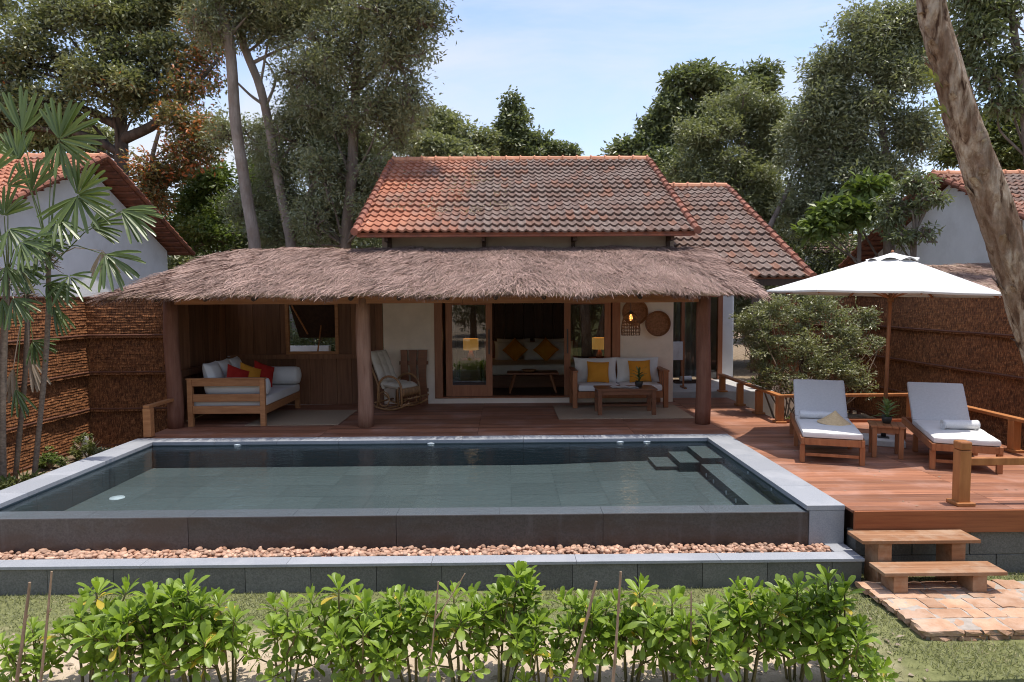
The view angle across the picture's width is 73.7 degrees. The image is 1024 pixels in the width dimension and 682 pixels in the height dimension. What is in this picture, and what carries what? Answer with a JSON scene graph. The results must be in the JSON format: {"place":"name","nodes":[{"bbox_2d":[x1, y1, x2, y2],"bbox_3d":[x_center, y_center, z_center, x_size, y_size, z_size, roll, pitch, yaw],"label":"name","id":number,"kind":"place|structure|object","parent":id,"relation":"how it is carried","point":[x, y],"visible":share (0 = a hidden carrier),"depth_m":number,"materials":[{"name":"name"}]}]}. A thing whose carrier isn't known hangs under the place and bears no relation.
{"place":"outdoors","nodes":[
{"label":"outdoors","id":0,"kind":"place"},
{"bbox_2d":[0,152,195,296],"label":"neighbour house","id":1,"kind":"structure","parent":0,"point":[125,192],"depth_m":17.29,"materials":[{"name":"white paint"}]},
{"bbox_2d":[0,332,1023,681],"bbox_3d":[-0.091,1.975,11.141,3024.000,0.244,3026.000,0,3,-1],"label":"ground","id":2,"kind":"structure","parent":0,"point":[778,674],"depth_m":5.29,"materials":[{"name":"green plant"}]},
{"bbox_2d":[15,582,30,681],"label":"stake","id":3,"kind":"object","parent":2,"relation":"on","point":[17,675],"visible":1,"depth_m":4.56,"materials":[{"name":"brown wood"}]},
{"bbox_2d":[0,141,52,476],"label":"fan palm","id":4,"kind":"object","parent":2,"relation":"on","point":[9,274],"visible":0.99,"depth_m":8.86,"materials":[{"name":"green plant"}]},
{"bbox_2d":[0,616,64,681],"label":"hedge shrub","id":5,"kind":"object","parent":2,"relation":"on","point":[13,652],"visible":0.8,"depth_m":4.72,"materials":[{"name":"green plant"}]},
{"bbox_2d":[0,296,91,476],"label":"woven fence","id":6,"kind":"object","parent":2,"relation":"on","point":[66,416],"visible":0.6,"depth_m":11.03,"materials":[{"name":"wicker"}]},
{"bbox_2d":[39,571,52,681],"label":"stake","id":7,"kind":"object","parent":2,"relation":"on","point":[45,636],"visible":1,"depth_m":4.51,"materials":[{"name":"brown wood"}]},
{"bbox_2d":[7,271,91,479],"bbox_3d":[-6.447,0.532,9.432,1.509,2.976,0.552,1,4,19],"label":"fan palm","id":8,"kind":"object","parent":2,"relation":"on","point":[61,289],"visible":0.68,"depth_m":9.40,"materials":[{"name":"green plant"}]},
{"bbox_2d":[38,446,69,468],"bbox_3d":[-7.025,1.798,10.439,0.441,0.406,0.486,-3,4,-38],"label":"shrub","id":9,"kind":"object","parent":2,"relation":"on","point":[47,460],"visible":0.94,"depth_m":10.37,"materials":[{"name":"green plant"}]},
{"bbox_2d":[0,120,134,153],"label":"pale green tree","id":10,"kind":"object","parent":2,"relation":"on","point":[37,147],"visible":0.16,"depth_m":28.96,"materials":[{"name":"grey plant"}]},
{"bbox_2d":[0,86,163,476],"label":"fan palm","id":11,"kind":"object","parent":2,"relation":"on","point":[86,197],"visible":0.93,"depth_m":9.06,"materials":[{"name":"green plant"}]},
{"bbox_2d":[66,432,99,460],"bbox_3d":[-6.865,1.700,10.967,0.490,0.480,0.625,-4,5,-44],"label":"shrub","id":12,"kind":"object","parent":2,"relation":"on","point":[90,448],"visible":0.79,"depth_m":10.92,"materials":[{"name":"green plant"}]},
{"bbox_2d":[36,574,140,681],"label":"hedge shrub","id":13,"kind":"object","parent":2,"relation":"on","point":[85,599],"visible":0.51,"depth_m":4.74,"materials":[{"name":"green plant"}]},
{"bbox_2d":[0,0,239,176],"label":"broad tree","id":14,"kind":"object","parent":2,"relation":"on","point":[119,82],"visible":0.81,"depth_m":22.73,"materials":[{"name":"green plant"}]},
{"bbox_2d":[70,597,171,681],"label":"hedge shrub","id":15,"kind":"object","parent":2,"relation":"on","point":[119,633],"visible":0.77,"depth_m":4.59,"materials":[{"name":"green plant"}]},
{"bbox_2d":[84,297,166,447],"bbox_3d":[-6.638,0.630,11.920,1.746,2.810,0.233,0,3,-1],"label":"woven fence","id":16,"kind":"object","parent":2,"relation":"on","point":[126,364],"visible":0.72,"depth_m":11.84,"materials":[{"name":"wicker"}]},
{"bbox_2d":[106,580,186,681],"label":"hedge shrub","id":17,"kind":"object","parent":2,"relation":"on","point":[147,603],"visible":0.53,"depth_m":4.71,"materials":[{"name":"green plant"}]},
{"bbox_2d":[117,98,229,217],"bbox_3d":[-11.114,-3.239,22.228,4.445,9.010,2.250,0,3,-1],"label":"rust leaved tree","id":18,"kind":"object","parent":2,"relation":"on","point":[156,177],"visible":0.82,"depth_m":21.72,"materials":[{"name":"brown plant"}]},
{"bbox_2d":[141,569,237,681],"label":"hedge shrub","id":19,"kind":"object","parent":2,"relation":"on","point":[188,610],"visible":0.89,"depth_m":4.66,"materials":[{"name":"green plant"}]},
{"bbox_2d":[163,203,217,270],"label":"wood tree","id":20,"kind":"object","parent":2,"relation":"on","point":[175,261],"visible":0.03,"depth_m":28.43,"materials":[{"name":"green plant"}]},
{"bbox_2d":[185,587,262,681],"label":"hedge shrub","id":21,"kind":"object","parent":2,"relation":"on","point":[239,632],"visible":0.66,"depth_m":4.78,"materials":[{"name":"green plant"}]},
{"bbox_2d":[159,154,294,258],"bbox_3d":[-10.472,-2.941,24.034,5.659,8.187,4.167,0,3,-1],"label":"fresh leaved tree","id":22,"kind":"object","parent":2,"relation":"on","point":[195,225],"visible":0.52,"depth_m":23.59,"materials":[{"name":"green plant"}]},
{"bbox_2d":[168,0,307,248],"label":"pale trunk tree","id":23,"kind":"object","parent":2,"relation":"on","point":[206,29],"visible":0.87,"depth_m":18.43,"materials":[{"name":"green plant"}]},
{"bbox_2d":[242,590,325,681],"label":"hedge shrub","id":24,"kind":"object","parent":2,"relation":"on","point":[283,628],"visible":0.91,"depth_m":4.72,"materials":[{"name":"green plant"}]},
{"bbox_2d":[226,0,349,345],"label":"pale trunk tree","id":25,"kind":"object","parent":2,"relation":"on","point":[263,99],"visible":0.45,"depth_m":19.04,"materials":[{"name":"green plant"}]},
{"bbox_2d":[289,308,334,350],"bbox_3d":[-5.232,-0.436,17.933,2.598,3.852,2.488,1,4,17],"label":"shrub","id":26,"kind":"object","parent":2,"relation":"on","point":[297,340],"visible":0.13,"depth_m":17.65,"materials":[{"name":"green plant"}]},
{"bbox_2d":[195,0,463,248],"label":"tall dense tree","id":27,"kind":"object","parent":2,"relation":"on","point":[346,151],"visible":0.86,"depth_m":17.76,"materials":[{"name":"green plant"}]},
{"bbox_2d":[294,572,380,681],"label":"hedge shrub","id":28,"kind":"object","parent":2,"relation":"on","point":[338,607],"visible":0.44,"depth_m":4.83,"materials":[{"name":"green plant"}]},
{"bbox_2d":[318,596,407,681],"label":"hedge shrub","id":29,"kind":"object","parent":2,"relation":"on","point":[344,644],"visible":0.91,"depth_m":4.61,"materials":[{"name":"green plant"}]},
{"bbox_2d":[360,584,445,681],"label":"hedge shrub","id":30,"kind":"object","parent":2,"relation":"on","point":[400,620],"visible":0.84,"depth_m":4.74,"materials":[{"name":"green plant"}]},
{"bbox_2d":[0,542,830,559],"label":"gravel","id":31,"kind":"structure","parent":2,"relation":"on","point":[201,552],"depth_m":6.72,"materials":[{"name":"beige gravel"}]},
{"bbox_2d":[0,434,844,553],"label":"swimming pool","id":32,"kind":"structure","parent":2,"relation":"on","point":[436,499],"depth_m":8.39,"materials":[{"name":"grey stone"}]},
{"bbox_2d":[0,543,864,594],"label":"retaining wall","id":33,"kind":"structure","parent":2,"relation":"on","point":[428,573],"depth_m":6.48,"materials":[{"name":"grey stone"}]},
{"bbox_2d":[388,101,501,156],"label":"olive tree","id":34,"kind":"object","parent":2,"relation":"on","point":[453,134],"visible":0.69,"depth_m":34.46,"materials":[{"name":"green plant"}]},
{"bbox_2d":[409,580,506,681],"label":"hedge shrub","id":35,"kind":"object","parent":2,"relation":"on","point":[456,625],"visible":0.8,"depth_m":4.72,"materials":[{"name":"green plant"}]},
{"bbox_2d":[466,560,555,681],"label":"hedge shrub","id":36,"kind":"object","parent":2,"relation":"on","point":[511,618],"visible":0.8,"depth_m":4.83,"materials":[{"name":"green plant"}]},
{"bbox_2d":[10,169,1016,681],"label":"leaf litter","id":37,"kind":"object","parent":2,"relation":"on","point":[468,633],"visible":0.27,"depth_m":7.26,"materials":[{"name":"brown plant"}]},
{"bbox_2d":[486,85,563,155],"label":"pointed tree","id":38,"kind":"object","parent":2,"relation":"on","point":[518,137],"visible":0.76,"depth_m":36.85,"materials":[{"name":"green plant"}]},
{"bbox_2d":[506,607,577,681],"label":"hedge shrub","id":39,"kind":"object","parent":2,"relation":"on","point":[556,654],"visible":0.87,"depth_m":4.69,"materials":[{"name":"green plant"}]},
{"bbox_2d":[536,138,584,155],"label":"round tree","id":40,"kind":"object","parent":2,"relation":"on","point":[570,148],"visible":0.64,"depth_m":36.89,"materials":[{"name":"green plant"}]},
{"bbox_2d":[568,581,597,681],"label":"stake","id":41,"kind":"object","parent":2,"relation":"on","point":[582,636],"visible":1,"depth_m":4.54,"materials":[{"name":"brown wood"}]},
{"bbox_2d":[144,397,1023,512],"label":"deck","id":42,"kind":"structure","parent":2,"relation":"on","point":[911,479],"depth_m":10.68,"materials":[{"name":"brown wood"}]},
{"bbox_2d":[142,399,173,436],"bbox_3d":[-5.609,1.213,10.855,0.130,0.492,0.752,0,3,-1],"label":"railing","id":43,"kind":"object","parent":42,"relation":"on","point":[148,421],"visible":1,"depth_m":10.49,"materials":[{"name":"brown wood"}]},
{"bbox_2d":[185,377,299,426],"bbox_3d":[-4.790,0.968,12.388,1.320,0.814,1.985,0,3,-1],"label":"daybed","id":44,"kind":"object","parent":42,"relation":"on","point":[262,403],"visible":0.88,"depth_m":11.42,"materials":[{"name":"brown wood"}]},
{"bbox_2d":[204,377,270,393],"bbox_3d":[-4.684,0.774,11.664,1.080,0.303,0.300,0,3,-1],"label":"bolster","id":45,"kind":"object","parent":44,"relation":"on","point":[232,389],"visible":0.61,"depth_m":11.53,"materials":[{"name":"white fabric"}]},
{"bbox_2d":[272,366,301,383],"bbox_3d":[-4.599,0.663,13.141,1.050,0.343,0.340,0,3,-1],"label":"bolster","id":46,"kind":"object","parent":44,"relation":"on","point":[288,375],"visible":0.6,"depth_m":13.00,"materials":[{"name":"white fabric"}]},
{"bbox_2d":[245,410,356,425],"bbox_3d":[-3.721,1.371,12.249,1.570,0.009,1.542,0,3,-1],"label":"rug","id":47,"kind":"object","parent":42,"relation":"on","point":[302,417],"visible":0.99,"depth_m":12.20,"materials":[{"name":"fabric"}]},
{"bbox_2d":[371,350,428,410],"bbox_3d":[-2.219,0.752,13.180,1.114,1.114,0.622,1,4,27],"label":"rocking chair","id":48,"kind":"object","parent":42,"relation":"on","point":[384,370],"visible":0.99,"depth_m":13.10,"materials":[{"name":"fabric"}]},
{"bbox_2d":[399,350,428,403],"bbox_3d":[-1.974,0.724,13.741,0.580,1.098,0.060,0,3,-1],"label":"slab screen","id":49,"kind":"object","parent":42,"relation":"on","point":[421,362],"visible":0.62,"depth_m":13.70,"materials":[{"name":"brown wood"}]},
{"bbox_2d":[86,244,772,428],"bbox_3d":[-2.605,-0.001,8.658,11.097,3.183,14.240,1,4,21],"label":"veranda","id":50,"kind":"object","parent":42,"relation":"on","point":[220,306],"visible":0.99,"depth_m":11.51,"materials":[{"name":"plant"}]},
{"bbox_2d":[285,304,338,353],"bbox_3d":[-4.024,-0.280,14.080,1.060,1.050,0.758,0,3,-1],"label":"window frame","id":51,"kind":"structure","parent":50,"relation":"in","point":[319,321],"depth_m":13.95,"materials":[{"name":"brown wood"}]},
{"bbox_2d":[621,310,639,335],"bbox_3d":[2.197,-0.738,12.620,0.355,1.273,0.356,0,3,-1],"label":"pendant lamp","id":52,"kind":"object","parent":50,"relation":"hanging from","point":[631,318],"visible":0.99,"depth_m":12.57,"materials":[{"name":"wicker"}]},
{"bbox_2d":[553,405,693,418],"bbox_3d":[2.001,1.310,12.667,2.380,0.009,1.512,0,3,-1],"label":"rug","id":53,"kind":"object","parent":42,"relation":"on","point":[616,412],"visible":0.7,"depth_m":12.51,"materials":[{"name":"fabric"}]},
{"bbox_2d":[569,366,668,407],"bbox_3d":[2.071,0.898,13.385,1.850,0.722,0.770,0,3,-1],"label":"sofa","id":54,"kind":"object","parent":53,"relation":"on","point":[581,389],"visible":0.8,"depth_m":13.06,"materials":[{"name":"brown wood"}]},
{"bbox_2d":[573,357,616,381],"bbox_3d":[1.657,0.573,13.580,0.860,0.488,0.240,0,3,-1],"label":"back cushion","id":55,"kind":"object","parent":54,"relation":"on","point":[581,367],"visible":0.67,"depth_m":13.52,"materials":[{"name":"white fabric"}]},
{"bbox_2d":[587,361,608,382],"bbox_3d":[1.689,0.608,13.401,0.456,0.418,0.185,0,3,-2],"label":"cushion","id":56,"kind":"object","parent":54,"relation":"on","point":[597,371],"visible":1,"depth_m":13.35,"materials":[{"name":"yellow fabric"}]},
{"bbox_2d":[616,357,658,381],"bbox_3d":[2.497,0.567,13.588,0.860,0.488,0.240,0,3,-1],"label":"back cushion","id":57,"kind":"object","parent":54,"relation":"on","point":[623,374],"visible":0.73,"depth_m":13.53,"materials":[{"name":"white fabric"}]},
{"bbox_2d":[628,360,651,382],"bbox_3d":[2.509,0.593,13.407,0.453,0.433,0.189,0,3,-1],"label":"cushion","id":58,"kind":"object","parent":54,"relation":"on","point":[641,365],"visible":0.84,"depth_m":13.36,"materials":[{"name":"yellow fabric"}]},
{"bbox_2d":[593,385,657,414],"bbox_3d":[2.061,1.077,12.470,1.080,0.476,0.538,0,3,-1],"label":"coffee table","id":59,"kind":"object","parent":53,"relation":"on","point":[647,390],"visible":0.98,"depth_m":12.23,"materials":[{"name":"brown wood"}]},
{"bbox_2d":[789,379,864,465],"bbox_3d":[4.334,1.058,9.490,0.750,0.874,2.000,1,4,18],"label":"sun lounger","id":60,"kind":"object","parent":42,"relation":"on","point":[820,395],"visible":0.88,"depth_m":9.56,"materials":[{"name":"white fabric"}]},
{"bbox_2d":[717,374,1023,452],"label":"railing","id":61,"kind":"object","parent":42,"relation":"on","point":[1014,435],"visible":0.81,"depth_m":11.46,"materials":[{"name":"brown wood"}]},
{"bbox_2d":[767,250,1001,447],"bbox_3d":[5.230,0.091,9.735,2.835,2.764,2.836,-1,4,-11],"label":"parasol","id":62,"kind":"object","parent":42,"relation":"on","point":[891,276],"visible":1,"depth_m":9.09,"materials":[{"name":"white fabric"}]},
{"bbox_2d":[867,420,905,458],"bbox_3d":[4.955,1.306,9.045,0.406,0.427,0.410,1,4,21],"label":"side table","id":63,"kind":"object","parent":42,"relation":"on","point":[892,427],"visible":0.98,"depth_m":8.92,"materials":[{"name":"brown wood"}]},
{"bbox_2d":[853,444,1023,531],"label":"deck fascia","id":64,"kind":"structure","parent":42,"relation":"attached to","point":[996,520],"depth_m":6.73,"materials":[{"name":"brown wood"}]},
{"bbox_2d":[901,382,1003,473],"bbox_3d":[5.781,1.075,9.073,0.750,0.874,2.000,1,4,20],"label":"sun lounger","id":65,"kind":"object","parent":42,"relation":"on","point":[932,405],"visible":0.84,"depth_m":9.33,"materials":[{"name":"white fabric"}]},
{"bbox_2d":[939,420,979,429],"bbox_3d":[5.705,1.066,8.695,0.420,0.127,0.150,0,4,6],"label":"rolled towel","id":66,"kind":"object","parent":65,"relation":"on","point":[960,424],"visible":1,"depth_m":8.65,"materials":[{"name":"white fabric"}]},
{"bbox_2d":[946,440,1023,506],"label":"railing","id":67,"kind":"object","parent":42,"relation":"on","point":[964,460],"visible":1,"depth_m":6.86,"materials":[{"name":"brown wood"}]},
{"bbox_2d":[547,586,627,681],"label":"hedge shrub","id":68,"kind":"object","parent":2,"relation":"on","point":[597,622],"visible":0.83,"depth_m":4.76,"materials":[{"name":"green plant"}]},
{"bbox_2d":[597,573,673,681],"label":"hedge shrub","id":69,"kind":"object","parent":2,"relation":"on","point":[628,628],"visible":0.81,"depth_m":4.77,"materials":[{"name":"green plant"}]},
{"bbox_2d":[629,585,712,681],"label":"hedge shrub","id":70,"kind":"object","parent":2,"relation":"on","point":[661,627],"visible":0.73,"depth_m":4.67,"materials":[{"name":"green plant"}]},
{"bbox_2d":[597,55,787,182],"bbox_3d":[8.480,-6.468,32.115,9.074,14.009,4.049,-2,4,-23],"label":"broad crowned tree","id":71,"kind":"object","parent":2,"relation":"on","point":[685,84],"visible":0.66,"depth_m":31.03,"materials":[{"name":"green plant"}]},
{"bbox_2d":[665,594,753,681],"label":"hedge shrub","id":72,"kind":"object","parent":2,"relation":"on","point":[724,663],"visible":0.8,"depth_m":4.64,"materials":[{"name":"green plant"}]},
{"bbox_2d":[673,379,773,416],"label":"terrace","id":73,"kind":"structure","parent":2,"relation":"on","point":[690,392],"depth_m":14.52,"materials":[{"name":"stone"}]},
{"bbox_2d":[656,77,800,372],"bbox_3d":[7.687,-3.940,23.448,4.690,10.030,5.193,3,5,40],"label":"willowy tree","id":74,"kind":"object","parent":2,"relation":"on","point":[709,136],"visible":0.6,"depth_m":22.85,"materials":[{"name":"green plant"}]},
{"bbox_2d":[669,182,816,379],"bbox_3d":[4.413,-1.366,17.994,2.581,5.577,10.373,0,3,-1],"label":"annex","id":75,"kind":"object","parent":2,"relation":"on","point":[737,231],"visible":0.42,"depth_m":15.74,"materials":[{"name":"orange tile"}]},
{"bbox_2d":[703,576,801,681],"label":"hedge shrub","id":76,"kind":"object","parent":2,"relation":"on","point":[745,616],"visible":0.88,"depth_m":4.75,"materials":[{"name":"green plant"}]},
{"bbox_2d":[733,286,779,348],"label":"wood tree","id":77,"kind":"object","parent":2,"relation":"on","point":[742,303],"visible":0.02,"depth_m":24.59,"materials":[{"name":"green plant"}]},
{"bbox_2d":[735,221,827,356],"bbox_3d":[10.526,-2.102,25.906,4.802,6.099,4.812,-1,4,-10],"label":"tree","id":78,"kind":"object","parent":2,"relation":"on","point":[798,249],"visible":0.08,"depth_m":25.05,"materials":[{"name":"green plant"}]},
{"bbox_2d":[750,571,837,681],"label":"hedge shrub","id":79,"kind":"object","parent":2,"relation":"on","point":[796,589],"visible":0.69,"depth_m":4.75,"materials":[{"name":"green plant"}]},
{"bbox_2d":[728,293,885,418],"bbox_3d":[5.427,0.347,12.536,2.904,2.825,1.627,0,3,-1],"label":"bush","id":80,"kind":"object","parent":2,"relation":"on","point":[851,334],"visible":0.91,"depth_m":12.27,"materials":[{"name":"green plant"}]},
{"bbox_2d":[767,295,855,413],"bbox_3d":[6.519,0.391,14.839,1.896,2.770,0.233,0,3,-1],"label":"woven fence","id":81,"kind":"object","parent":2,"relation":"on","point":[850,301],"visible":0.15,"depth_m":14.75,"materials":[{"name":"wicker"}]},
{"bbox_2d":[775,220,880,294],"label":"tree","id":82,"kind":"object","parent":2,"relation":"on","point":[817,262],"visible":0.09,"depth_m":25.24,"materials":[{"name":"green plant"}]},
{"bbox_2d":[783,564,883,681],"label":"hedge shrub","id":83,"kind":"object","parent":2,"relation":"on","point":[834,594],"visible":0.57,"depth_m":4.73,"materials":[{"name":"green plant"}]},
{"bbox_2d":[790,166,895,391],"bbox_3d":[8.723,-1.584,17.912,2.840,5.989,1.658,0,3,-1],"label":"fresh leaved tree","id":84,"kind":"object","parent":2,"relation":"on","point":[840,212],"visible":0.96,"depth_m":17.64,"materials":[{"name":"green plant"}]},
{"bbox_2d":[817,613,898,681],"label":"hedge shrub","id":85,"kind":"object","parent":2,"relation":"on","point":[870,674],"visible":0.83,"depth_m":4.59,"materials":[{"name":"green plant"}]},
{"bbox_2d":[764,0,955,261],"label":"tall leafy tree","id":86,"kind":"object","parent":2,"relation":"on","point":[828,139],"visible":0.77,"depth_m":19.32,"materials":[{"name":"green plant"}]},
{"bbox_2d":[865,167,956,261],"bbox_3d":[8.831,-1.143,15.255,1.720,5.433,1.240,0,4,11],"label":"slender tree","id":87,"kind":"object","parent":2,"relation":"on","point":[893,212],"visible":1,"depth_m":15.07,"materials":[{"name":"green plant"}]},
{"bbox_2d":[847,530,980,581],"bbox_3d":[3.853,2.102,6.573,1.120,0.475,0.290,0,3,-1],"label":"step bench","id":88,"kind":"object","parent":2,"relation":"on","point":[950,545],"visible":0.81,"depth_m":6.50,"materials":[{"name":"brown wood"}]},
{"bbox_2d":[838,169,1023,267],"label":"neighbour house","id":89,"kind":"structure","parent":2,"relation":"on","point":[960,239],"depth_m":17.23,"materials":[{"name":"paint"}]},
{"bbox_2d":[846,527,1023,573],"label":"foundation wall","id":90,"kind":"structure","parent":2,"relation":"on","point":[1004,551],"depth_m":6.80,"materials":[{"name":"grey concrete"}]},
{"bbox_2d":[854,296,1023,449],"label":"woven fence","id":91,"kind":"object","parent":2,"relation":"on","point":[969,344],"visible":0.64,"depth_m":11.55,"materials":[{"name":"wicker"}]},
{"bbox_2d":[926,262,999,291],"bbox_3d":[11.754,-0.046,13.902,6.957,3.331,3.676,0,3,-1],"label":"thatched shelter","id":92,"kind":"object","parent":2,"relation":"on","point":[982,274],"visible":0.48,"depth_m":14.52,"materials":[{"name":"plant"}]},
{"bbox_2d":[916,0,1023,363],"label":"paperbark tree","id":93,"kind":"object","parent":2,"relation":"on","point":[988,191],"visible":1,"depth_m":4.49,"materials":[{"name":"brown plant"}]},
{"bbox_2d":[924,107,1023,170],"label":"olive tree","id":94,"kind":"object","parent":2,"relation":"on","point":[1009,156],"visible":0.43,"depth_m":24.36,"materials":[{"name":"green plant"}]},
{"bbox_2d":[947,0,1023,160],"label":"sparse branch tree","id":95,"kind":"object","parent":2,"relation":"on","point":[982,22],"visible":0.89,"depth_m":13.63,"materials":[{"name":"green plant"}]},
{"bbox_2d":[0,0,1023,244],"label":"sky","id":96,"kind":"structure","parent":0,"point":[586,68],"materials":[{"name":"blue"}]},
{"bbox_2d":[350,155,701,403],"bbox_3d":[0.233,-1.764,17.628,6.702,5.967,9.273,0,3,-1],"label":"villa","id":97,"kind":"object","parent":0,"point":[562,201],"visible":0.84,"depth_m":14.02,"materials":[{"name":"tile"}]},
{"bbox_2d":[445,303,492,395],"bbox_3d":[-0.868,0.164,13.803,0.940,1.920,0.080,0,3,-1],"label":"sliding door","id":98,"kind":"structure","parent":97,"relation":"in","point":[451,390],"depth_m":13.81,"materials":[{"name":"brown wood"}]},
{"bbox_2d":[460,358,481,380],"bbox_3d":[-1.013,0.704,16.859,0.500,0.530,0.452,0,3,-1],"label":"nightstand","id":99,"kind":"object","parent":97,"relation":"on","point":[470,369],"visible":1,"depth_m":16.65,"materials":[{"name":"brown wood"}]},
{"bbox_2d":[484,340,577,387],"bbox_3d":[0.499,0.523,16.563,2.400,0.950,2.090,0,3,-1],"label":"bed","id":100,"kind":"object","parent":97,"relation":"on","point":[501,377],"visible":0.38,"depth_m":15.55,"materials":[{"name":"brown wood"}]},
{"bbox_2d":[507,370,558,392],"bbox_3d":[0.447,0.887,14.837,1.100,0.447,0.524,0,3,-1],"label":"table","id":101,"kind":"object","parent":97,"relation":"on","point":[550,373],"visible":0.99,"depth_m":14.61,"materials":[{"name":"brown wood"}]},
{"bbox_2d":[564,303,610,395],"bbox_3d":[1.529,0.148,13.825,0.945,1.920,0.080,0,3,-1],"label":"sliding door","id":102,"kind":"structure","parent":97,"relation":"in","point":[567,306],"depth_m":13.80,"materials":[{"name":"brown wood"}]},
{"bbox_2d":[622,302,647,324],"bbox_3d":[2.468,-0.583,13.719,0.525,0.525,0.085,0,3,-1],"label":"woven tray","id":103,"kind":"object","parent":97,"relation":"attached to","point":[639,310],"visible":0.72,"depth_m":13.74,"materials":[{"name":"brown wicker"}]},
{"bbox_2d":[645,311,670,335],"bbox_3d":[2.929,-0.352,13.738,0.515,0.515,0.085,0,3,-1],"label":"woven tray","id":104,"kind":"object","parent":97,"relation":"attached to","point":[657,323],"visible":1,"depth_m":13.76,"materials":[{"name":"brown wicker"}]},
{"bbox_2d":[854,579,1023,641],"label":"path","id":105,"kind":"structure","parent":0,"point":[944,611],"depth_m":5.90,"materials":[{"name":"beige stone"}]},
{"bbox_2d":[869,561,1007,592],"bbox_3d":[3.916,2.179,6.295,1.120,0.197,0.265,0,3,-1],"label":"step bench","id":106,"kind":"object","parent":105,"relation":"on","point":[972,576],"visible":1,"depth_m":6.22,"materials":[{"name":"brown wood"}]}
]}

